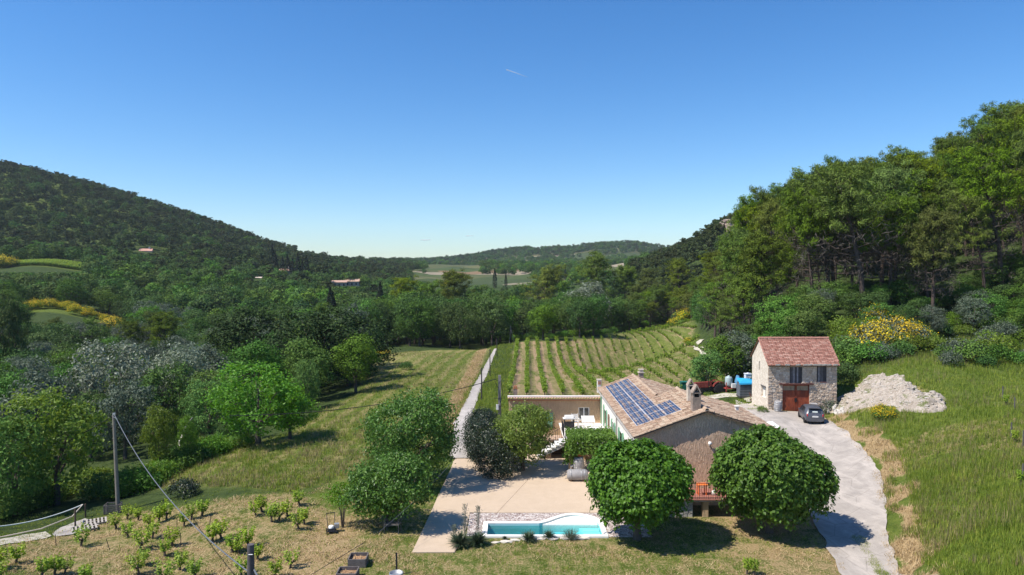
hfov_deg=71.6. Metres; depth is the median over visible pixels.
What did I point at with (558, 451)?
cellar door
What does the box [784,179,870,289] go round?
pine tree
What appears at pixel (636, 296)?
pine tree
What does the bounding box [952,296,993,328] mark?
undergrowth tree
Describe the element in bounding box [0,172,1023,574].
ground
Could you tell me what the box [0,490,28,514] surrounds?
bramble
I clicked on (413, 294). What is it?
oak tree
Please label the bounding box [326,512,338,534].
lawn mower
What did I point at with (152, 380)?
woodland tree
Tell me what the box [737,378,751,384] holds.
blue cover
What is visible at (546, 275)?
pine tree
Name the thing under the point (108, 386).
woodland tree
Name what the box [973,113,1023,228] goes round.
pine tree
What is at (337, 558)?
cable
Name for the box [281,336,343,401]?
woodland tree
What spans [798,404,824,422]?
parked car
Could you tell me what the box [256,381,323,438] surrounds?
locust tree
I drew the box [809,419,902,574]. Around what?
weeds
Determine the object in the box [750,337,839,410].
stone barn
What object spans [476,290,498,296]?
oak tree
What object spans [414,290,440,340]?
oak tree
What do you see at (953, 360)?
slope shrub
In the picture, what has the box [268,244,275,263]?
cypress
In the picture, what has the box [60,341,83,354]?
woodland tree
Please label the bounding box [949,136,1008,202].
pine tree
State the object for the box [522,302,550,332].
oak tree
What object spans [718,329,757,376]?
undergrowth tree
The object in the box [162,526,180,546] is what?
old vine
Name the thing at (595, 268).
pine tree
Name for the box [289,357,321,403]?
round tree
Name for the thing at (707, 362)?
undergrowth tree
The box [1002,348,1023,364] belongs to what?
slope shrub
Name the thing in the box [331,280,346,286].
distant house
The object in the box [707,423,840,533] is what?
mulberry tree
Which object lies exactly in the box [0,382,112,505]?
ash tree
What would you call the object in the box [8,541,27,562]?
old vine
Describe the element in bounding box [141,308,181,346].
pine tree
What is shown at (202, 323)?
woodland tree
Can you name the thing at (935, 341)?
slope shrub
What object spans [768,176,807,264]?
pine tree
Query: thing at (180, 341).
woodland tree
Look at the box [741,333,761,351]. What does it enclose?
thicket tree
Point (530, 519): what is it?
pebbles
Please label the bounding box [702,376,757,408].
yard grass
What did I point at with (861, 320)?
slope shrub
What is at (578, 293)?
oak tree
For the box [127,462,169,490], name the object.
bramble
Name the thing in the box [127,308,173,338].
woodland tree
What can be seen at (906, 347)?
slope shrub
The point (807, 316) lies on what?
bush
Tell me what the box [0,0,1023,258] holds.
sky
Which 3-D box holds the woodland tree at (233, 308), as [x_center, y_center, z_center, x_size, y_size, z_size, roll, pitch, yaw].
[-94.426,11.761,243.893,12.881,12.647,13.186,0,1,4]
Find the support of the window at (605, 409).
in the farmhouse
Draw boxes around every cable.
[114,415,246,570]
[229,379,495,415]
[311,542,364,574]
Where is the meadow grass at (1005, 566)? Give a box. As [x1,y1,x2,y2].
[825,328,1023,574]
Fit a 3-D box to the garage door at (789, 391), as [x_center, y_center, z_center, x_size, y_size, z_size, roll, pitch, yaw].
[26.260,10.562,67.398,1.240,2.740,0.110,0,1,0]
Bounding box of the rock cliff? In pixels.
[719,219,749,235]
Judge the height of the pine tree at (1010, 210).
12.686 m
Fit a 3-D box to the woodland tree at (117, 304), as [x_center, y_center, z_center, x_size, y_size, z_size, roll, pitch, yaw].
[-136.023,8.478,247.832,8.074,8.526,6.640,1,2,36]
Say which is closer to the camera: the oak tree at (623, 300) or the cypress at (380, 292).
the oak tree at (623, 300)
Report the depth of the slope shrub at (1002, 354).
68.36 m
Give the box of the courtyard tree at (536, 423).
[487,400,558,470]
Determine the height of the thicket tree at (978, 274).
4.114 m
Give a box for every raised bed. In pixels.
[336,566,359,574]
[348,552,368,567]
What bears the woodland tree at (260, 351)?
on the ground at (338, 390)
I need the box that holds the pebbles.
[468,513,632,534]
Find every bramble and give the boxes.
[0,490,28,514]
[0,492,17,520]
[0,499,20,520]
[9,491,46,510]
[19,479,70,511]
[26,484,63,509]
[27,477,73,493]
[49,483,73,500]
[62,467,102,494]
[69,466,111,487]
[69,470,113,502]
[84,466,118,483]
[97,463,144,493]
[97,465,141,494]
[99,473,148,498]
[99,479,134,499]
[107,467,161,494]
[119,463,167,485]
[120,476,143,494]
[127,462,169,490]
[145,458,178,480]
[150,446,204,462]
[150,457,184,477]
[167,442,207,471]
[172,454,197,471]
[181,441,215,460]
[197,435,229,456]
[210,428,243,437]
[212,433,227,439]
[220,419,255,438]
[222,439,234,451]
[227,432,254,447]
[230,436,248,449]
[239,432,254,440]
[432,340,443,345]
[522,332,533,337]
[608,326,618,331]
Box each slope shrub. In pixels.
[825,315,862,333]
[825,328,853,339]
[830,331,858,345]
[830,334,850,346]
[834,347,865,365]
[835,336,860,356]
[849,339,897,360]
[852,314,873,327]
[858,315,886,330]
[868,342,905,359]
[886,326,932,342]
[888,332,932,350]
[890,339,916,355]
[923,334,947,349]
[927,327,937,337]
[930,334,988,357]
[932,344,955,355]
[933,323,954,334]
[936,349,965,365]
[938,354,964,365]
[950,339,1001,360]
[951,324,978,334]
[968,329,994,339]
[970,333,1012,351]
[972,322,1014,337]
[973,342,1023,362]
[974,311,1002,326]
[974,328,1023,350]
[974,353,997,368]
[976,333,1016,351]
[983,320,1022,336]
[993,317,1023,328]
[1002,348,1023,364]
[1009,328,1023,340]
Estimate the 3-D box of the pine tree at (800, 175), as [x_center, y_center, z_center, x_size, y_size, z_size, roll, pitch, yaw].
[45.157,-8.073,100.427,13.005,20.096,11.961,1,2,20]
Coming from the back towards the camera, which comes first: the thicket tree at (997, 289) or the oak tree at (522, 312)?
the oak tree at (522, 312)
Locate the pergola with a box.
[559,425,617,468]
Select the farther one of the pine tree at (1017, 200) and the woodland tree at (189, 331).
the woodland tree at (189, 331)
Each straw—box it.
[2,483,418,574]
[407,517,829,574]
[440,349,485,432]
[828,409,953,574]
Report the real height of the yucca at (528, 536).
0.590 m
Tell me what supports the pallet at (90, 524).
on the concrete slab
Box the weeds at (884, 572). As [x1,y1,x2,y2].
[852,534,890,574]
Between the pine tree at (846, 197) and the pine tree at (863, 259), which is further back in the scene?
the pine tree at (863, 259)
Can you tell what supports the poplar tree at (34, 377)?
on the ground at (338, 390)
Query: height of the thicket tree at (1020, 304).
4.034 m
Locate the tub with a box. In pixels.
[389,570,402,574]
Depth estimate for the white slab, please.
61.52 m
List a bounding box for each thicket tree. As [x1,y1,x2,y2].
[728,322,761,350]
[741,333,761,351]
[750,329,782,347]
[751,318,785,337]
[768,307,814,336]
[783,285,817,309]
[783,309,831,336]
[792,292,842,324]
[810,280,848,307]
[838,291,872,317]
[841,283,869,297]
[854,302,899,322]
[855,291,890,313]
[857,290,881,298]
[865,285,892,297]
[871,282,894,297]
[887,279,922,304]
[891,304,932,326]
[898,267,935,294]
[901,297,927,315]
[913,296,936,306]
[930,282,954,297]
[935,294,953,306]
[944,311,966,326]
[948,284,981,301]
[955,274,978,288]
[955,287,998,309]
[967,280,989,288]
[969,261,1010,286]
[970,291,1011,319]
[982,284,1019,303]
[990,249,1023,275]
[996,282,1023,310]
[1003,298,1023,326]
[1008,267,1023,286]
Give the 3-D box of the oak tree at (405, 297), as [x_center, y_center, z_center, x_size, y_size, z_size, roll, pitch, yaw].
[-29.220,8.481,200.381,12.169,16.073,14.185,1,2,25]
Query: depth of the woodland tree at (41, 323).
167.03 m
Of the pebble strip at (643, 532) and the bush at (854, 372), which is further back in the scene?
the bush at (854, 372)
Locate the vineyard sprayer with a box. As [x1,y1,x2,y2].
[724,375,739,391]
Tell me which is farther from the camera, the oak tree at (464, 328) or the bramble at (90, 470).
the oak tree at (464, 328)
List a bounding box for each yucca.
[446,531,471,548]
[464,529,488,546]
[519,529,536,542]
[542,529,554,537]
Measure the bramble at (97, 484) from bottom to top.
2.052 m
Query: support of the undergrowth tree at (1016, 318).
on the ground at (338, 390)
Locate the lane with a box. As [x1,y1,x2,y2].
[450,348,495,457]
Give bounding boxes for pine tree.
[42,316,62,327]
[82,316,98,340]
[115,316,155,344]
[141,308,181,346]
[145,311,189,349]
[306,302,335,320]
[389,275,423,296]
[416,278,443,337]
[432,268,475,299]
[520,263,567,303]
[574,251,622,298]
[608,264,643,299]
[625,284,645,299]
[625,292,642,301]
[632,300,651,327]
[634,266,667,291]
[636,288,665,323]
[640,291,659,322]
[641,285,657,308]
[642,302,658,326]
[655,283,673,311]
[658,257,695,289]
[658,291,672,322]
[665,287,689,316]
[668,296,687,318]
[674,293,688,322]
[682,291,695,317]
[689,281,700,290]
[694,276,731,336]
[697,255,719,282]
[697,274,716,301]
[700,249,731,285]
[704,274,735,332]
[706,252,732,280]
[708,296,747,342]
[713,227,801,318]
[713,231,774,323]
[714,272,768,339]
[718,193,767,245]
[722,216,747,269]
[729,227,772,306]
[737,205,775,283]
[743,185,791,255]
[746,254,777,298]
[750,197,787,290]
[765,247,806,302]
[766,182,786,202]
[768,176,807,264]
[769,187,845,295]
[770,204,819,293]
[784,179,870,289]
[785,164,877,291]
[795,217,841,288]
[804,161,913,293]
[811,161,845,172]
[818,186,848,279]
[822,154,849,238]
[828,209,880,288]
[836,161,860,178]
[838,158,927,288]
[842,193,880,273]
[845,203,879,274]
[846,156,881,168]
[852,161,922,265]
[856,188,922,304]
[857,156,882,259]
[862,168,934,276]
[865,195,919,281]
[872,150,949,265]
[885,145,938,204]
[891,151,962,259]
[893,204,965,315]
[895,153,952,221]
[896,217,961,297]
[917,192,963,274]
[927,135,972,231]
[928,131,968,161]
[928,176,991,256]
[930,134,962,150]
[931,146,965,194]
[935,151,986,242]
[941,187,1023,292]
[943,145,1023,284]
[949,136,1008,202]
[957,187,995,255]
[958,117,1015,229]
[965,113,990,127]
[972,169,1020,247]
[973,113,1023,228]
[976,99,1023,149]
[982,103,1018,172]
[988,118,1023,195]
[991,167,1023,254]
[997,129,1023,217]
[1000,105,1023,185]
[1002,165,1023,229]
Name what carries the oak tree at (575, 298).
on the ground at (338, 390)
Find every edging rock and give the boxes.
[499,540,512,542]
[577,536,589,539]
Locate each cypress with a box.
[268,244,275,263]
[272,251,278,267]
[280,256,284,269]
[284,255,289,274]
[290,258,294,273]
[294,253,301,271]
[303,254,309,271]
[326,286,331,307]
[330,291,336,307]
[376,281,383,298]
[492,268,496,287]
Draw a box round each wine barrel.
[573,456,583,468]
[774,400,781,411]
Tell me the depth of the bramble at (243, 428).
66.54 m
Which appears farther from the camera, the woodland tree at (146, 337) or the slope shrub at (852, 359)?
the woodland tree at (146, 337)
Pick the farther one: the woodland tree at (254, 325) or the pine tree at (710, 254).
the woodland tree at (254, 325)
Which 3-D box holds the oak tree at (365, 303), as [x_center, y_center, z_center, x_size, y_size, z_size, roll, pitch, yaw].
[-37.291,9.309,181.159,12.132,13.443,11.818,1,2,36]
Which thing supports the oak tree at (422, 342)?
on the ground at (338, 390)
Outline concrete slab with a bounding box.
[52,518,97,535]
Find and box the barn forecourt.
[736,400,797,413]
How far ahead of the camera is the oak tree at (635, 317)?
205.85 m
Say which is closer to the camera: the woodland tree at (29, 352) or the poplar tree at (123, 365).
the poplar tree at (123, 365)
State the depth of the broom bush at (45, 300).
231.20 m
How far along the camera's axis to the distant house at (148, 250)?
517.18 m
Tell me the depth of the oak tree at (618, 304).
218.37 m
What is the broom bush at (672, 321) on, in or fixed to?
on the ground at (338, 390)
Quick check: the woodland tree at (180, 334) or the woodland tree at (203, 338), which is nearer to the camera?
the woodland tree at (203, 338)
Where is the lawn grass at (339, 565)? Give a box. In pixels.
[0,486,837,574]
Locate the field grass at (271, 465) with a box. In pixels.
[150,351,487,492]
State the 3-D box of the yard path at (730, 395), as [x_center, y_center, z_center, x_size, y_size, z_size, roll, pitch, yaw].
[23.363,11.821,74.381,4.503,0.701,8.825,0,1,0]
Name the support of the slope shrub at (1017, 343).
on the ground at (338, 390)
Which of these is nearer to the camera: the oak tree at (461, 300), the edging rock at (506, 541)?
the edging rock at (506, 541)
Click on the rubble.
(897, 384)
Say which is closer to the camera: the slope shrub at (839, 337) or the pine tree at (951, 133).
the slope shrub at (839, 337)
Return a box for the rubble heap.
[830,372,946,413]
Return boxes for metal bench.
[384,507,400,534]
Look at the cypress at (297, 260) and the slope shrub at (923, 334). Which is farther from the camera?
the cypress at (297, 260)
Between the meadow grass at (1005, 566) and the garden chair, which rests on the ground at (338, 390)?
the meadow grass at (1005, 566)
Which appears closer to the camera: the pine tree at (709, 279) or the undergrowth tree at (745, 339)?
the undergrowth tree at (745, 339)
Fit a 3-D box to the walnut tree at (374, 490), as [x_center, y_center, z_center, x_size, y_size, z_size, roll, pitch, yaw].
[-6.937,11.321,40.146,5.912,4.875,5.220,0,1,0]
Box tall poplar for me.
[0,290,33,357]
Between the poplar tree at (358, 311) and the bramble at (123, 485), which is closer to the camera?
the bramble at (123, 485)
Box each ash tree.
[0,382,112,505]
[0,409,54,514]
[136,403,179,461]
[175,414,201,450]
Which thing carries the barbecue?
on the farmhouse
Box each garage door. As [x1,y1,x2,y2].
[782,385,795,410]
[795,385,808,410]
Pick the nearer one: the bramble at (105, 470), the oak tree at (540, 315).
the bramble at (105, 470)
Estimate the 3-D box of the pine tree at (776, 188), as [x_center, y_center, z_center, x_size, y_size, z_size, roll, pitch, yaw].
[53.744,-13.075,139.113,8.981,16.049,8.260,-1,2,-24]
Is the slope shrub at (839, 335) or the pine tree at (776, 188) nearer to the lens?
the slope shrub at (839, 335)
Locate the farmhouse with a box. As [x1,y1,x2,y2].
[508,369,774,516]
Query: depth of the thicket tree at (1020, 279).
90.77 m
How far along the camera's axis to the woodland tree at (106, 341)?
144.95 m
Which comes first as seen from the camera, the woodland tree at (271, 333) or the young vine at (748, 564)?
the young vine at (748, 564)
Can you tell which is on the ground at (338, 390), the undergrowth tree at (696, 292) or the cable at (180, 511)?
the undergrowth tree at (696, 292)
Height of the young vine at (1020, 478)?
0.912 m
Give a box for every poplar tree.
[0,367,84,446]
[55,337,159,442]
[81,377,164,459]
[142,339,208,431]
[329,301,370,333]
[563,279,613,330]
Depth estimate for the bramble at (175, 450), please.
57.36 m
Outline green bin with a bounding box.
[679,381,686,389]
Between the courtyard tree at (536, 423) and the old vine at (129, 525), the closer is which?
the old vine at (129, 525)
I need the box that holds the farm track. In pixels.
[693,339,718,369]
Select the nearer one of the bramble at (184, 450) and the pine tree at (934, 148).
the bramble at (184, 450)
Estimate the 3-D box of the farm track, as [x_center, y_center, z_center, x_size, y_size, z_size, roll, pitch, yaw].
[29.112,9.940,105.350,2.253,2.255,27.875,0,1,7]
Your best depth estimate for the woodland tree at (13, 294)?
218.72 m
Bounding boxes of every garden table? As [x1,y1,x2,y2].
[581,416,594,426]
[696,484,707,494]
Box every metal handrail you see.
[0,504,82,537]
[0,505,80,526]
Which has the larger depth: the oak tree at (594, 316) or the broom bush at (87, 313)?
the broom bush at (87, 313)
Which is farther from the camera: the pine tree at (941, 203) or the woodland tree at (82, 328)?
the woodland tree at (82, 328)
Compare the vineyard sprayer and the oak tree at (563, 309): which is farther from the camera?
the oak tree at (563, 309)
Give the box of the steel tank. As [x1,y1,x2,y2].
[567,469,587,481]
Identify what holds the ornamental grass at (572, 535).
on the ground at (338, 390)
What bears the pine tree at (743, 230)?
on the ground at (338, 390)
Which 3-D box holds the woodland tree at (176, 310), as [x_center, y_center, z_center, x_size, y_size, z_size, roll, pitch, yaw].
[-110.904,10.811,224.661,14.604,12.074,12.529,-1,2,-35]
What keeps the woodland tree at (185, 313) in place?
on the ground at (338, 390)
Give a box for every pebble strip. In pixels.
[466,513,486,535]
[487,513,651,536]
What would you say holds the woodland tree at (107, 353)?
on the ground at (338, 390)
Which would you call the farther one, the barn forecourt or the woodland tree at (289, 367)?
the woodland tree at (289, 367)
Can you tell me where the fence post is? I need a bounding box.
[74,508,75,526]
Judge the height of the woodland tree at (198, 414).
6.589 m
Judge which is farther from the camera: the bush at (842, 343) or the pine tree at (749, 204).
the pine tree at (749, 204)
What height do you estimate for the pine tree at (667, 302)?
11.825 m
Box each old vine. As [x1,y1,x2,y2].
[0,545,8,561]
[0,555,11,574]
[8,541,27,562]
[34,556,53,574]
[47,555,65,574]
[57,552,77,574]
[69,522,91,546]
[78,562,93,574]
[107,512,121,529]
[119,519,135,537]
[121,503,136,519]
[123,548,148,574]
[129,525,154,549]
[132,507,142,519]
[138,545,150,559]
[142,510,155,524]
[145,518,159,538]
[151,557,177,574]
[152,505,165,522]
[156,498,173,519]
[158,536,171,556]
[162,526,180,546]
[174,546,189,570]
[176,511,191,526]
[183,557,203,574]
[184,500,201,519]
[196,499,209,516]
[204,519,220,541]
[211,516,229,538]
[222,531,242,552]
[232,536,244,553]
[233,554,246,574]
[236,525,255,543]
[248,497,261,515]
[254,494,266,512]
[254,543,262,559]
[264,500,280,521]
[267,557,282,574]
[270,498,289,520]
[280,500,293,516]
[281,547,300,567]
[287,508,305,529]
[292,489,304,505]
[297,505,309,524]
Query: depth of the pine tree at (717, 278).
115.51 m
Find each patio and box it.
[412,458,547,552]
[484,442,564,457]
[497,458,599,512]
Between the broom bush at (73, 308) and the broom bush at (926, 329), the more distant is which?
the broom bush at (73, 308)
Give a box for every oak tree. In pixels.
[193,302,290,382]
[261,306,362,392]
[299,306,404,385]
[341,299,375,312]
[352,299,384,321]
[361,306,390,339]
[365,307,383,330]
[369,301,397,344]
[371,296,398,343]
[380,293,394,299]
[385,293,399,340]
[387,291,425,344]
[390,294,430,345]
[392,289,423,343]
[392,298,436,345]
[398,295,429,344]
[404,298,439,344]
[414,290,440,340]
[418,293,450,343]
[425,297,441,344]
[433,300,464,346]
[438,301,481,348]
[450,297,471,345]
[459,296,474,339]
[462,291,481,298]
[463,296,507,345]
[467,295,513,345]
[471,305,500,344]
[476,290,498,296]
[476,297,517,343]
[491,290,526,304]
[498,301,516,342]
[503,297,529,341]
[504,295,528,332]
[510,301,543,332]
[516,294,527,301]
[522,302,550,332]
[527,303,560,339]
[540,297,560,333]
[542,301,562,333]
[550,292,568,329]
[550,294,576,330]
[553,299,578,330]
[558,294,582,330]
[562,291,591,325]
[564,297,594,336]
[578,293,611,335]
[581,296,603,331]
[601,298,627,326]
[605,296,625,328]
[615,299,643,330]
[616,297,627,320]
[649,312,662,325]
[660,309,669,319]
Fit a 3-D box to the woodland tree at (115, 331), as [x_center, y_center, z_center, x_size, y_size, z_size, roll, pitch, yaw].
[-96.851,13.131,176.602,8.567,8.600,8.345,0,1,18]
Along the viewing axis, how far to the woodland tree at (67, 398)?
75.95 m
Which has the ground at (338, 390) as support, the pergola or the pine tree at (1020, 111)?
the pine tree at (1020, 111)
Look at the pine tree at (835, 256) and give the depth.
113.21 m
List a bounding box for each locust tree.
[197,360,313,445]
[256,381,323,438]
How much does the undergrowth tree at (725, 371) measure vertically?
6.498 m
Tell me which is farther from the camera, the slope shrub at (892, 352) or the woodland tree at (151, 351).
the woodland tree at (151, 351)
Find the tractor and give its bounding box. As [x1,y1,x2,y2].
[694,372,725,394]
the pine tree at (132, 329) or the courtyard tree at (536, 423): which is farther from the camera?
the pine tree at (132, 329)
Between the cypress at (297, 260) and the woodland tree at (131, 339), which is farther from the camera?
the cypress at (297, 260)
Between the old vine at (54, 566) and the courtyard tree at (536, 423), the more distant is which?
the courtyard tree at (536, 423)
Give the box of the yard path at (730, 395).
[708,393,753,405]
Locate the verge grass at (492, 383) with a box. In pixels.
[455,342,514,437]
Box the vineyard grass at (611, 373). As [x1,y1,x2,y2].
[553,321,723,394]
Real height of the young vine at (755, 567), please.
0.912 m
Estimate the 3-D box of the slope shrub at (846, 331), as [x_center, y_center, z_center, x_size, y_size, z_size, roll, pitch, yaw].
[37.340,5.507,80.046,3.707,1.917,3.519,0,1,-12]
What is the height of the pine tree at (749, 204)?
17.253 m
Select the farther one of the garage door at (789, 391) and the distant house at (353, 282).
the distant house at (353, 282)
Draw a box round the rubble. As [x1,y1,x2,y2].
[830,374,941,412]
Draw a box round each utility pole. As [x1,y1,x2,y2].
[112,413,119,510]
[247,543,254,574]
[495,375,502,415]
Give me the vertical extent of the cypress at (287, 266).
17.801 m
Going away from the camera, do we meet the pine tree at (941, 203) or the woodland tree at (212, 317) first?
the pine tree at (941, 203)
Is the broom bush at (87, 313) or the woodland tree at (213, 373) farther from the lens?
the broom bush at (87, 313)
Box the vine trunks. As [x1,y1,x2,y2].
[571,320,697,372]
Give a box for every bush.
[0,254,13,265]
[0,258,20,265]
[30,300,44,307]
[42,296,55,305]
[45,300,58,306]
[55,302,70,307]
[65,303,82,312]
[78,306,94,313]
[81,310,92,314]
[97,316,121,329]
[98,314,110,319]
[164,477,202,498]
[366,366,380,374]
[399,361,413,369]
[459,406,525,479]
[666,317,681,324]
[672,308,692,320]
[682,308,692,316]
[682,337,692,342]
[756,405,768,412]
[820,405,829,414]
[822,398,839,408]
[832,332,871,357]
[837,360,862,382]
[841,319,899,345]
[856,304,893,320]
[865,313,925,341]
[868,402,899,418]
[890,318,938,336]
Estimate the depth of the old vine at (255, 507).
41.55 m
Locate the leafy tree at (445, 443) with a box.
[355,383,468,481]
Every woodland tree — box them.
[0,278,31,303]
[0,281,16,292]
[0,283,23,298]
[0,289,29,308]
[0,298,35,322]
[0,346,32,361]
[0,363,12,398]
[0,363,21,389]
[0,367,39,443]
[1,347,46,369]
[1,355,30,369]
[6,355,62,413]
[10,322,52,342]
[19,330,75,350]
[19,340,50,356]
[20,322,52,340]
[21,341,63,357]
[32,351,92,370]
[35,322,84,347]
[35,347,91,388]
[39,363,68,385]
[43,321,65,342]
[43,342,76,358]
[45,387,84,442]
[48,360,88,397]
[52,278,89,302]
[58,352,94,364]
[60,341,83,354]
[60,388,123,457]
[63,321,95,346]
[71,289,92,305]
[72,359,118,385]
[74,368,145,420]
[75,323,114,347]
[83,376,122,433]
[84,340,119,362]
[91,289,123,314]
[91,337,122,350]
[100,334,126,344]
[109,325,140,340]
[111,300,130,317]
[114,340,168,363]
[115,321,162,347]
[115,337,138,351]
[116,354,189,410]
[118,298,158,318]
[122,304,160,323]
[123,359,206,430]
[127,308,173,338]
[131,293,168,307]
[131,299,169,317]
[147,339,173,358]
[154,335,202,357]
[158,302,184,322]
[162,334,196,346]
[163,330,189,341]
[170,322,197,342]
[174,341,242,401]
[177,322,201,335]
[177,368,247,432]
[177,378,232,436]
[179,307,201,318]
[180,305,197,313]
[182,309,209,321]
[186,316,213,334]
[187,329,213,341]
[195,335,225,346]
[202,344,237,366]
[203,353,232,395]
[205,314,229,329]
[212,412,241,436]
[215,336,298,404]
[219,304,252,316]
[220,311,246,326]
[242,381,282,410]
[245,316,275,331]
[252,331,292,374]
[271,304,293,316]
[279,353,317,382]
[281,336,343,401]
[294,307,314,321]
[294,311,308,325]
[330,332,382,392]
[335,328,378,378]
[340,317,387,353]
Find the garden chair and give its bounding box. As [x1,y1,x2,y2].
[571,413,578,427]
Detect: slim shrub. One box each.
[449,524,458,539]
[459,503,469,533]
[472,505,481,532]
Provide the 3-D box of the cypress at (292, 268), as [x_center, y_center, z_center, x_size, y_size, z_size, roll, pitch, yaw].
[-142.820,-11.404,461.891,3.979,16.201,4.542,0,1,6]
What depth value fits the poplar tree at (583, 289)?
203.37 m
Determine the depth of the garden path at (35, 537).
38.94 m
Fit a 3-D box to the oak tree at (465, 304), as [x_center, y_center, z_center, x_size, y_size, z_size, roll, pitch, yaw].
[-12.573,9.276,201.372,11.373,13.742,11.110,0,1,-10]
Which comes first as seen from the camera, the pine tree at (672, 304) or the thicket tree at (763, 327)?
the thicket tree at (763, 327)
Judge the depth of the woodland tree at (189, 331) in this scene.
182.20 m
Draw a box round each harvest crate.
[736,384,751,387]
[736,387,751,390]
[737,390,751,393]
[737,392,751,395]
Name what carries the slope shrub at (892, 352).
on the ground at (338, 390)
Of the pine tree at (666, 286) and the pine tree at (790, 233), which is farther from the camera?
the pine tree at (666, 286)
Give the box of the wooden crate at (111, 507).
[103,501,122,514]
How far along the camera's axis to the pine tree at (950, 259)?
90.95 m
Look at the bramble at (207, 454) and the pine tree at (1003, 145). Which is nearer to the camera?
the bramble at (207, 454)
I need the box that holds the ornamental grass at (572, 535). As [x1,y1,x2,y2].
[561,528,581,540]
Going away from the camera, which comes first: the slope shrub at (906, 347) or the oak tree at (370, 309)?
the slope shrub at (906, 347)
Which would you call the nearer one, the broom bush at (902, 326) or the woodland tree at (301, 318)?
the broom bush at (902, 326)
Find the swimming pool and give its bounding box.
[482,513,608,537]
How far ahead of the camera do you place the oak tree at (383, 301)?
191.26 m
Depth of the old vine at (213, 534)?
37.72 m
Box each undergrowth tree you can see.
[687,348,725,391]
[688,293,717,327]
[689,290,701,304]
[690,308,705,325]
[693,298,722,328]
[703,334,750,376]
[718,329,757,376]
[751,293,803,335]
[784,293,812,313]
[793,284,818,299]
[809,288,837,313]
[914,304,950,332]
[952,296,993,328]
[954,289,997,314]
[1006,307,1023,326]
[1016,289,1023,300]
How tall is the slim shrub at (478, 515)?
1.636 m
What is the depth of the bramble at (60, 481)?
53.52 m
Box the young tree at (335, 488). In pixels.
[320,481,358,527]
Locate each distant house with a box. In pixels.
[139,247,152,251]
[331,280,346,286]
[345,279,359,286]
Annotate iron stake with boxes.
[396,552,397,569]
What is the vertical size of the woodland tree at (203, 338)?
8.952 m
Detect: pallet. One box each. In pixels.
[71,522,97,531]
[82,517,106,524]
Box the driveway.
[747,409,900,574]
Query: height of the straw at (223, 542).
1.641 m
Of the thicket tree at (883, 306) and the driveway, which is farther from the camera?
the thicket tree at (883, 306)
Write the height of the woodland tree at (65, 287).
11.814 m
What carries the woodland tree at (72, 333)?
on the ground at (338, 390)
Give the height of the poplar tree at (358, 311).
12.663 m
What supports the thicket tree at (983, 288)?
on the ground at (338, 390)
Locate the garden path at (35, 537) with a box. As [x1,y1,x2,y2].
[0,531,50,544]
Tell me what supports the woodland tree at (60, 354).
on the ground at (338, 390)
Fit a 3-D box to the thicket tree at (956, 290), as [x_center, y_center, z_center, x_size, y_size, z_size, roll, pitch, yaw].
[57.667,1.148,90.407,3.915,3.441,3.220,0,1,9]
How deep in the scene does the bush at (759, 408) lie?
66.51 m
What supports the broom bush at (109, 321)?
on the ground at (338, 390)
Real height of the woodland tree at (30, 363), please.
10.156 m
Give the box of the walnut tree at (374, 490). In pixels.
[338,443,439,526]
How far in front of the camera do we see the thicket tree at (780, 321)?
83.98 m
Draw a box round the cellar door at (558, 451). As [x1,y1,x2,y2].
[552,441,563,453]
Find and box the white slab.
[767,421,778,427]
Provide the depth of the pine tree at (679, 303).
209.34 m
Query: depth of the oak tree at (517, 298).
201.82 m
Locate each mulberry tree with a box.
[585,436,695,540]
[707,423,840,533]
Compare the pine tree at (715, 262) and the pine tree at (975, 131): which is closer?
the pine tree at (975, 131)
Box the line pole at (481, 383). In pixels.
[481,368,481,398]
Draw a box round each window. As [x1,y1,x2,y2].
[578,407,588,420]
[604,409,605,426]
[761,384,765,396]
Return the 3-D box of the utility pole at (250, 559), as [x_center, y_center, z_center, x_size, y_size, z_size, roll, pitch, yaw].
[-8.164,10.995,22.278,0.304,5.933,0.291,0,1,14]
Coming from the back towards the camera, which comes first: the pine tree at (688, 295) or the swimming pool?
the pine tree at (688, 295)
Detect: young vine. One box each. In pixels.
[742,557,753,574]
[750,558,760,574]
[1003,395,1009,404]
[1011,430,1019,441]
[1016,469,1023,483]
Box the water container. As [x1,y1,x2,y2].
[744,372,751,377]
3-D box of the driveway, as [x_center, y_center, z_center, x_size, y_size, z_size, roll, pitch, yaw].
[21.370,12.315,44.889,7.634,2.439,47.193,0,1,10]
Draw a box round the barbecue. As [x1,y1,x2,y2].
[562,415,575,426]
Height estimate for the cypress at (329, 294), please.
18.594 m

